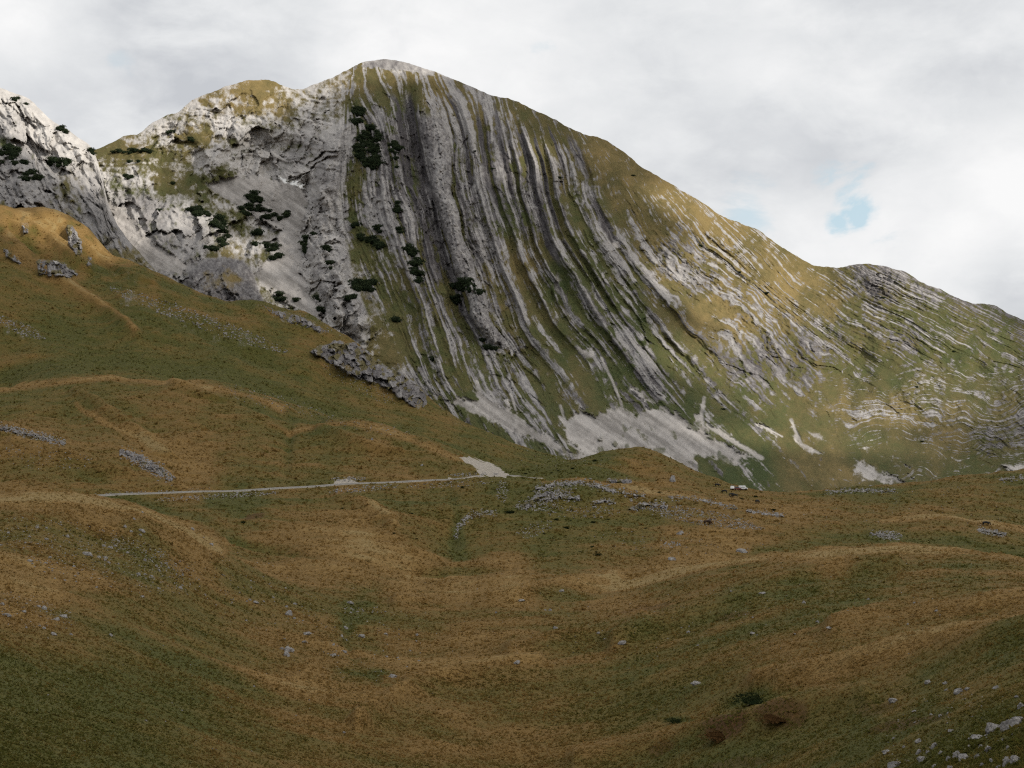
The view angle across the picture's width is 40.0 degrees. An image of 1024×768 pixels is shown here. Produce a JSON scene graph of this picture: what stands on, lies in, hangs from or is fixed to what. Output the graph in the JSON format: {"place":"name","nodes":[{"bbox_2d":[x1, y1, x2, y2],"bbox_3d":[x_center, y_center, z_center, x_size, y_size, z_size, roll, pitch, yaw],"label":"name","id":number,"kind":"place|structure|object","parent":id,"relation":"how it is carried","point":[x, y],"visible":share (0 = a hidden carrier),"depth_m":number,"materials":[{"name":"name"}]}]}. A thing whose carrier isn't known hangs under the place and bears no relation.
{"place":"outdoors","nodes":[
{"label":"outdoors","id":0,"kind":"place"},
{"bbox_2d":[0,88,158,272],"bbox_3d":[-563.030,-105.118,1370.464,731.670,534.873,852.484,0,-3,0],"label":"mountain","id":1,"kind":"structure","parent":0,"point":[74,189],"depth_m":1318.86,"materials":[{"name":"grey stone"}]},
{"bbox_2d":[3,145,15,151],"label":"dwarf pine","id":2,"kind":"object","parent":1,"relation":"on","point":[8,148],"visible":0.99,"depth_m":1330.83,"materials":[{"name":"green plant"}]},
{"bbox_2d":[5,151,18,156],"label":"dwarf pine","id":3,"kind":"object","parent":1,"relation":"on","point":[12,153],"visible":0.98,"depth_m":1316.95,"materials":[{"name":"green plant"}]},
{"bbox_2d":[6,155,17,159],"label":"dwarf pine","id":4,"kind":"object","parent":1,"relation":"on","point":[9,157],"visible":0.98,"depth_m":1308.32,"materials":[{"name":"green plant"}]},
{"bbox_2d":[10,160,19,165],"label":"dwarf pine","id":5,"kind":"object","parent":1,"relation":"on","point":[15,162],"visible":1,"depth_m":1293.81,"materials":[{"name":"green plant"}]},
{"bbox_2d":[17,175,31,180],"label":"dwarf pine","id":6,"kind":"object","parent":1,"relation":"on","point":[23,178],"visible":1,"depth_m":1263.97,"materials":[{"name":"green plant"}]},
{"bbox_2d":[32,173,44,180],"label":"dwarf pine","id":7,"kind":"object","parent":1,"relation":"on","point":[40,176],"visible":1,"depth_m":1278.36,"materials":[{"name":"green plant"}]},
{"bbox_2d":[45,156,57,162],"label":"dwarf pine","id":8,"kind":"object","parent":1,"relation":"on","point":[49,158],"visible":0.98,"depth_m":1345.30,"materials":[{"name":"green plant"}]},
{"bbox_2d":[56,157,70,162],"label":"dwarf pine","id":9,"kind":"object","parent":1,"relation":"on","point":[63,160],"visible":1,"depth_m":1335.73,"materials":[{"name":"green plant"}]},
{"bbox_2d":[99,475,533,495],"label":"road","id":10,"kind":"structure","parent":0,"point":[281,487],"depth_m":505.90,"materials":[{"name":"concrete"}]},
{"bbox_2d":[0,205,1023,767],"bbox_3d":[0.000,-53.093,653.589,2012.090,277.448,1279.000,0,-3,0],"label":"ground","id":11,"kind":"structure","parent":0,"point":[138,283],"depth_m":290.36,"materials":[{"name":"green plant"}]},
{"bbox_2d":[3,249,20,264],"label":"rock outcrop","id":12,"kind":"object","parent":11,"relation":"on","point":[8,253],"visible":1,"depth_m":1031.04,"materials":[{"name":"grey stone"}]},
{"bbox_2d":[0,426,65,445],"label":"rock outcrop","id":13,"kind":"object","parent":11,"relation":"on","point":[62,443],"visible":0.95,"depth_m":550.24,"materials":[{"name":"grey stone"}]},
{"bbox_2d":[36,259,77,277],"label":"rock outcrop","id":14,"kind":"object","parent":11,"relation":"on","point":[60,269],"visible":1,"depth_m":1038.63,"materials":[{"name":"grey stone"}]},
{"bbox_2d":[66,225,82,255],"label":"rock outcrop","id":15,"kind":"object","parent":11,"relation":"on","point":[74,240],"visible":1,"depth_m":1114.88,"materials":[{"name":"grey stone"}]},
{"bbox_2d":[119,449,174,481],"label":"rock outcrop","id":16,"kind":"object","parent":11,"relation":"on","point":[139,457],"visible":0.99,"depth_m":532.52,"materials":[{"name":"grey stone"}]},
{"bbox_2d":[284,646,294,651],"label":"boulder","id":17,"kind":"object","parent":11,"relation":"on","point":[289,649],"visible":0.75,"depth_m":181.92,"materials":[{"name":"stone"}]},
{"bbox_2d":[265,307,327,332],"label":"rock outcrop","id":18,"kind":"object","parent":11,"relation":"on","point":[290,318],"visible":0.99,"depth_m":1032.71,"materials":[{"name":"grey stone"}]},
{"bbox_2d":[309,340,427,407],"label":"rock outcrop","id":19,"kind":"object","parent":11,"relation":"on","point":[367,367],"visible":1,"depth_m":962.47,"materials":[{"name":"grey rock"}]},
{"bbox_2d":[0,287,1023,758],"bbox_3d":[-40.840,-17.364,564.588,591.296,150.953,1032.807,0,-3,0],"label":"scattered stones","id":20,"kind":"object","parent":11,"relation":"on","point":[466,517],"visible":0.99,"depth_m":489.30,"materials":[{"name":"stone"}]},
{"bbox_2d":[523,488,571,507],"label":"rock outcrop","id":21,"kind":"object","parent":11,"relation":"on","point":[536,498],"visible":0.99,"depth_m":481.51,"materials":[{"name":"grey stone"}]},
{"bbox_2d":[543,495,580,500],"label":"rock outcrop","id":22,"kind":"object","parent":11,"relation":"on","point":[568,498],"visible":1,"depth_m":482.12,"materials":[{"name":"grey stone"}]},
{"bbox_2d":[535,480,642,496],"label":"rock outcrop","id":23,"kind":"object","parent":11,"relation":"on","point":[553,484],"visible":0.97,"depth_m":500.31,"materials":[{"name":"grey stone"}]},
{"bbox_2d":[593,500,615,504],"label":"rock outcrop","id":24,"kind":"object","parent":11,"relation":"on","point":[601,501],"visible":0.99,"depth_m":479.81,"materials":[{"name":"grey stone"}]},
{"bbox_2d":[606,479,631,483],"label":"rock outcrop","id":25,"kind":"object","parent":11,"relation":"on","point":[623,481],"visible":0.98,"depth_m":534.72,"materials":[{"name":"grey stone"}]},
{"bbox_2d":[628,502,667,510],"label":"rock outcrop","id":26,"kind":"object","parent":11,"relation":"on","point":[645,504],"visible":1,"depth_m":481.14,"materials":[{"name":"grey stone"}]},
{"bbox_2d":[663,717,681,723],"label":"juniper mat","id":27,"kind":"object","parent":11,"relation":"on","point":[675,720],"visible":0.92,"depth_m":131.80,"materials":[{"name":"green plant"}]},
{"bbox_2d":[669,475,675,481],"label":"boulder","id":28,"kind":"object","parent":11,"relation":"on","point":[672,478],"visible":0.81,"depth_m":611.95,"materials":[{"name":"stone"}]},
{"bbox_2d":[690,681,700,685],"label":"boulder","id":29,"kind":"object","parent":11,"relation":"on","point":[693,683],"visible":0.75,"depth_m":147.09,"materials":[{"name":"stone"}]},
{"bbox_2d":[669,496,736,508],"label":"rock outcrop","id":30,"kind":"object","parent":11,"relation":"on","point":[704,501],"visible":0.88,"depth_m":498.48,"materials":[{"name":"grey stone"}]},
{"bbox_2d":[695,728,725,742],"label":"bilberry bush","id":31,"kind":"object","parent":11,"relation":"on","point":[717,735],"visible":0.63,"depth_m":114.20,"materials":[{"name":"brown plant"}]},
{"bbox_2d":[736,548,746,552],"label":"boulder","id":32,"kind":"object","parent":11,"relation":"on","point":[741,550],"visible":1,"depth_m":402.80,"materials":[{"name":"stone"}]},
{"bbox_2d":[731,692,767,704],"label":"juniper mat","id":33,"kind":"object","parent":11,"relation":"on","point":[753,700],"visible":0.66,"depth_m":122.64,"materials":[{"name":"green plant"}]},
{"bbox_2d":[747,509,783,516],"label":"rock outcrop","id":34,"kind":"object","parent":11,"relation":"on","point":[766,513],"visible":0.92,"depth_m":478.21,"materials":[{"name":"grey stone"}]},
{"bbox_2d":[754,711,789,723],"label":"bilberry bush","id":35,"kind":"object","parent":11,"relation":"on","point":[773,718],"visible":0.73,"depth_m":109.80,"materials":[{"name":"brown plant"}]},
{"bbox_2d":[888,698,896,703],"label":"boulder","id":36,"kind":"object","parent":11,"relation":"on","point":[892,700],"visible":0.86,"depth_m":99.31,"materials":[{"name":"stone"}]},
{"bbox_2d":[887,761,900,767],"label":"boulder","id":37,"kind":"object","parent":11,"relation":"on","point":[891,764],"visible":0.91,"depth_m":65.78,"materials":[{"name":"stone"}]},
{"bbox_2d":[917,756,924,762],"bbox_3d":[17.655,16.195,60.535,0.477,0.327,0.353,4,8,12],"label":"boulder","id":38,"kind":"object","parent":11,"relation":"on","point":[920,758],"visible":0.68,"depth_m":60.48,"materials":[{"name":"stone"}]},
{"bbox_2d":[952,751,960,757],"bbox_3d":[16.984,14.145,53.604,0.442,0.332,0.350,-7,-7,7],"label":"boulder","id":39,"kind":"object","parent":11,"relation":"on","point":[955,754],"visible":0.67,"depth_m":53.52,"materials":[{"name":"stone"}]},
{"bbox_2d":[953,688,962,694],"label":"boulder","id":40,"kind":"object","parent":11,"relation":"on","point":[957,691],"visible":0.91,"depth_m":83.48,"materials":[{"name":"stone"}]},
{"bbox_2d":[958,753,967,760],"bbox_3d":[16.024,13.297,49.934,0.421,0.313,0.652,-13,-7,25],"label":"boulder","id":41,"kind":"object","parent":11,"relation":"on","point":[963,756],"visible":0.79,"depth_m":49.86,"materials":[{"name":"stone"}]},
{"bbox_2d":[968,734,982,739],"bbox_3d":[18.039,13.742,54.688,0.648,0.232,0.503,-7,-12,30],"label":"boulder","id":42,"kind":"object","parent":11,"relation":"on","point":[973,736],"visible":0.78,"depth_m":54.57,"materials":[{"name":"stone"}]},
{"bbox_2d":[979,528,1002,535],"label":"rock outcrop","id":43,"kind":"object","parent":11,"relation":"on","point":[994,532],"visible":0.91,"depth_m":451.16,"materials":[{"name":"grey stone"}]},
{"bbox_2d":[985,722,999,733],"bbox_3d":[18.752,13.465,54.683,0.695,0.529,0.610,10,-10,13],"label":"boulder","id":44,"kind":"object","parent":11,"relation":"on","point":[990,727],"visible":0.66,"depth_m":54.57,"materials":[{"name":"stone"}]},
{"bbox_2d":[1002,756,1009,766],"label":"boulder","id":45,"kind":"object","parent":11,"relation":"on","point":[1006,759],"visible":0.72,"depth_m":41.38,"materials":[{"name":"stone"}]},
{"bbox_2d":[1000,717,1021,731],"bbox_3d":[18.561,12.738,52.299,0.799,0.758,0.603,6,5,21],"label":"boulder","id":46,"kind":"object","parent":11,"relation":"on","point":[1004,725],"visible":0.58,"depth_m":52.19,"materials":[{"name":"stone"}]},
{"bbox_2d":[1010,755,1019,763],"bbox_3d":[14.107,10.567,39.331,0.368,0.380,0.332,13,-22,-41],"label":"boulder","id":47,"kind":"object","parent":11,"relation":"on","point":[1013,757],"visible":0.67,"depth_m":39.28,"materials":[{"name":"stone"}]},
{"bbox_2d":[0,0,1023,319],"label":"sky","id":48,"kind":"structure","parent":0,"point":[889,133],"materials":[{"name":"white"}]},
{"bbox_2d":[94,59,1023,491],"bbox_3d":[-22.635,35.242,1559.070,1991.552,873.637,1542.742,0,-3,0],"label":"mountain","id":49,"kind":"structure","parent":0,"point":[614,305],"depth_m":1347.37,"materials":[{"name":"grey stone"}]},
{"bbox_2d":[189,206,198,210],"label":"dwarf pine","id":50,"kind":"object","parent":49,"relation":"on","point":[195,208],"visible":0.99,"depth_m":1422.78,"materials":[{"name":"green plant"}]},
{"bbox_2d":[191,211,203,216],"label":"dwarf pine","id":51,"kind":"object","parent":49,"relation":"on","point":[197,213],"visible":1,"depth_m":1408.63,"materials":[{"name":"green plant"}]},
{"bbox_2d":[208,247,218,250],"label":"dwarf pine","id":52,"kind":"object","parent":49,"relation":"on","point":[213,248],"visible":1,"depth_m":1355.99,"materials":[{"name":"green plant"}]},
{"bbox_2d":[210,221,220,226],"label":"dwarf pine","id":53,"kind":"object","parent":49,"relation":"on","point":[215,223],"visible":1,"depth_m":1398.99,"materials":[{"name":"green plant"}]},
{"bbox_2d":[216,224,227,230],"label":"dwarf pine","id":54,"kind":"object","parent":49,"relation":"on","point":[221,227],"visible":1,"depth_m":1397.23,"materials":[{"name":"green plant"}]},
{"bbox_2d":[222,233,232,237],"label":"dwarf pine","id":55,"kind":"object","parent":49,"relation":"on","point":[227,235],"visible":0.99,"depth_m":1405.55,"materials":[{"name":"green plant"}]},
{"bbox_2d":[236,205,247,209],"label":"dwarf pine","id":56,"kind":"object","parent":49,"relation":"on","point":[240,207],"visible":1,"depth_m":1458.70,"materials":[{"name":"green plant"}]},
{"bbox_2d":[242,211,250,215],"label":"dwarf pine","id":57,"kind":"object","parent":49,"relation":"on","point":[247,213],"visible":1,"depth_m":1451.20,"materials":[{"name":"green plant"}]},
{"bbox_2d":[243,202,253,207],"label":"dwarf pine","id":58,"kind":"object","parent":49,"relation":"on","point":[250,204],"visible":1,"depth_m":1469.25,"materials":[{"name":"green plant"}]},
{"bbox_2d":[243,194,254,198],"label":"dwarf pine","id":59,"kind":"object","parent":49,"relation":"on","point":[247,196],"visible":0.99,"depth_m":1481.97,"materials":[{"name":"green plant"}]},
{"bbox_2d":[248,198,256,202],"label":"dwarf pine","id":60,"kind":"object","parent":49,"relation":"on","point":[252,200],"visible":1,"depth_m":1476.63,"materials":[{"name":"green plant"}]},
{"bbox_2d":[249,190,260,194],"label":"dwarf pine","id":61,"kind":"object","parent":49,"relation":"on","point":[254,192],"visible":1,"depth_m":1487.58,"materials":[{"name":"green plant"}]},
{"bbox_2d":[250,240,259,245],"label":"dwarf pine","id":62,"kind":"object","parent":49,"relation":"on","point":[254,243],"visible":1,"depth_m":1386.84,"materials":[{"name":"green plant"}]},
{"bbox_2d":[250,194,260,199],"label":"dwarf pine","id":63,"kind":"object","parent":49,"relation":"on","point":[255,196],"visible":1,"depth_m":1480.00,"materials":[{"name":"green plant"}]},
{"bbox_2d":[253,229,264,234],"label":"dwarf pine","id":64,"kind":"object","parent":49,"relation":"on","point":[259,231],"visible":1,"depth_m":1424.28,"materials":[{"name":"green plant"}]},
{"bbox_2d":[260,242,269,247],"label":"dwarf pine","id":65,"kind":"object","parent":49,"relation":"on","point":[266,244],"visible":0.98,"depth_m":1401.25,"materials":[{"name":"green plant"}]},
{"bbox_2d":[262,213,273,219],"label":"dwarf pine","id":66,"kind":"object","parent":49,"relation":"on","point":[268,216],"visible":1,"depth_m":1456.34,"materials":[{"name":"green plant"}]},
{"bbox_2d":[266,254,277,259],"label":"dwarf pine","id":67,"kind":"object","parent":49,"relation":"on","point":[272,257],"visible":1,"depth_m":1367.00,"materials":[{"name":"green plant"}]},
{"bbox_2d":[270,242,282,247],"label":"dwarf pine","id":68,"kind":"object","parent":49,"relation":"on","point":[275,244],"visible":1,"depth_m":1396.37,"materials":[{"name":"green plant"}]},
{"bbox_2d":[275,215,283,220],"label":"dwarf pine","id":69,"kind":"object","parent":49,"relation":"on","point":[279,217],"visible":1,"depth_m":1452.08,"materials":[{"name":"green plant"}]},
{"bbox_2d":[274,290,285,295],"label":"dwarf pine","id":70,"kind":"object","parent":49,"relation":"on","point":[279,293],"visible":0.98,"depth_m":1293.94,"materials":[{"name":"green plant"}]},
{"bbox_2d":[275,252,284,257],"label":"dwarf pine","id":71,"kind":"object","parent":49,"relation":"on","point":[280,255],"visible":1,"depth_m":1371.87,"materials":[{"name":"green plant"}]},
{"bbox_2d":[281,212,291,217],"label":"dwarf pine","id":72,"kind":"object","parent":49,"relation":"on","point":[286,214],"visible":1,"depth_m":1453.23,"materials":[{"name":"green plant"}]},
{"bbox_2d":[292,297,301,301],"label":"dwarf pine","id":73,"kind":"object","parent":49,"relation":"on","point":[295,299],"visible":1,"depth_m":1282.01,"materials":[{"name":"green plant"}]},
{"bbox_2d":[301,234,308,239],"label":"dwarf pine","id":74,"kind":"object","parent":49,"relation":"on","point":[305,236],"visible":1,"depth_m":1380.46,"materials":[{"name":"green plant"}]},
{"bbox_2d":[314,306,324,311],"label":"dwarf pine","id":75,"kind":"object","parent":49,"relation":"on","point":[319,308],"visible":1,"depth_m":1253.46,"materials":[{"name":"green plant"}]},
{"bbox_2d":[319,244,331,249],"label":"dwarf pine","id":76,"kind":"object","parent":49,"relation":"on","point":[325,246],"visible":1,"depth_m":1320.56,"materials":[{"name":"green plant"}]},
{"bbox_2d":[342,295,352,300],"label":"dwarf pine","id":77,"kind":"object","parent":49,"relation":"on","point":[347,297],"visible":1,"depth_m":1227.63,"materials":[{"name":"green plant"}]},
{"bbox_2d":[347,277,362,283],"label":"dwarf pine","id":78,"kind":"object","parent":49,"relation":"on","point":[357,280],"visible":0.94,"depth_m":1268.78,"materials":[{"name":"green plant"}]},
{"bbox_2d":[350,284,361,291],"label":"dwarf pine","id":79,"kind":"object","parent":49,"relation":"on","point":[356,287],"visible":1,"depth_m":1254.69,"materials":[{"name":"green plant"}]},
{"bbox_2d":[352,110,363,116],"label":"dwarf pine","id":80,"kind":"object","parent":49,"relation":"on","point":[358,113],"visible":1,"depth_m":1564.57,"materials":[{"name":"green plant"}]},
{"bbox_2d":[356,154,365,159],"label":"dwarf pine","id":81,"kind":"object","parent":49,"relation":"on","point":[359,157],"visible":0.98,"depth_m":1473.19,"materials":[{"name":"green plant"}]},
{"bbox_2d":[358,159,368,163],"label":"dwarf pine","id":82,"kind":"object","parent":49,"relation":"on","point":[362,161],"visible":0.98,"depth_m":1466.49,"materials":[{"name":"green plant"}]},
{"bbox_2d":[360,130,369,135],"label":"dwarf pine","id":83,"kind":"object","parent":49,"relation":"on","point":[364,132],"visible":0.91,"depth_m":1523.65,"materials":[{"name":"green plant"}]},
{"bbox_2d":[365,286,376,292],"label":"dwarf pine","id":84,"kind":"object","parent":49,"relation":"on","point":[371,289],"visible":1,"depth_m":1265.43,"materials":[{"name":"green plant"}]},
{"bbox_2d":[367,124,376,129],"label":"dwarf pine","id":85,"kind":"object","parent":49,"relation":"on","point":[372,127],"visible":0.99,"depth_m":1537.86,"materials":[{"name":"green plant"}]},
{"bbox_2d":[368,163,378,169],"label":"dwarf pine","id":86,"kind":"object","parent":49,"relation":"on","point":[372,167],"visible":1,"depth_m":1461.76,"materials":[{"name":"green plant"}]},
{"bbox_2d":[369,238,380,242],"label":"dwarf pine","id":87,"kind":"object","parent":49,"relation":"on","point":[375,240],"visible":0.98,"depth_m":1348.75,"materials":[{"name":"green plant"}]},
{"bbox_2d":[373,224,382,229],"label":"dwarf pine","id":88,"kind":"object","parent":49,"relation":"on","point":[377,227],"visible":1,"depth_m":1368.26,"materials":[{"name":"green plant"}]},
{"bbox_2d":[372,242,386,249],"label":"dwarf pine","id":89,"kind":"object","parent":49,"relation":"on","point":[378,245],"visible":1,"depth_m":1337.90,"materials":[{"name":"green plant"}]},
{"bbox_2d":[389,315,399,321],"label":"dwarf pine","id":90,"kind":"object","parent":49,"relation":"on","point":[393,318],"visible":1,"depth_m":1218.01,"materials":[{"name":"green plant"}]},
{"bbox_2d":[392,207,402,213],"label":"dwarf pine","id":91,"kind":"object","parent":49,"relation":"on","point":[395,210],"visible":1,"depth_m":1383.57,"materials":[{"name":"green plant"}]},
{"bbox_2d":[395,145,404,150],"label":"dwarf pine","id":92,"kind":"object","parent":49,"relation":"on","point":[398,147],"visible":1,"depth_m":1501.98,"materials":[{"name":"green plant"}]},
{"bbox_2d":[395,226,405,229],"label":"dwarf pine","id":93,"kind":"object","parent":49,"relation":"on","point":[399,227],"visible":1,"depth_m":1351.33,"materials":[{"name":"green plant"}]},
{"bbox_2d":[406,260,417,266],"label":"dwarf pine","id":94,"kind":"object","parent":49,"relation":"on","point":[411,263],"visible":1,"depth_m":1289.76,"materials":[{"name":"green plant"}]},
{"bbox_2d":[409,268,419,274],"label":"dwarf pine","id":95,"kind":"object","parent":49,"relation":"on","point":[412,271],"visible":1,"depth_m":1274.08,"materials":[{"name":"green plant"}]},
{"bbox_2d":[411,258,425,263],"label":"dwarf pine","id":96,"kind":"object","parent":49,"relation":"on","point":[421,260],"visible":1,"depth_m":1296.77,"materials":[{"name":"green plant"}]},
{"bbox_2d":[413,278,424,283],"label":"dwarf pine","id":97,"kind":"object","parent":49,"relation":"on","point":[419,280],"visible":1,"depth_m":1262.26,"materials":[{"name":"green plant"}]},
{"bbox_2d":[448,282,456,288],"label":"dwarf pine","id":98,"kind":"object","parent":49,"relation":"on","point":[452,286],"visible":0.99,"depth_m":1290.58,"materials":[{"name":"green plant"}]},
{"bbox_2d":[460,276,474,282],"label":"dwarf pine","id":99,"kind":"object","parent":49,"relation":"on","point":[465,279],"visible":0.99,"depth_m":1253.01,"materials":[{"name":"green plant"}]},
{"bbox_2d":[463,283,476,287],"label":"dwarf pine","id":100,"kind":"object","parent":49,"relation":"on","point":[473,285],"visible":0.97,"depth_m":1245.89,"materials":[{"name":"green plant"}]},
{"bbox_2d":[480,343,492,349],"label":"dwarf pine","id":101,"kind":"object","parent":49,"relation":"on","point":[486,346],"visible":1,"depth_m":1181.62,"materials":[{"name":"green plant"}]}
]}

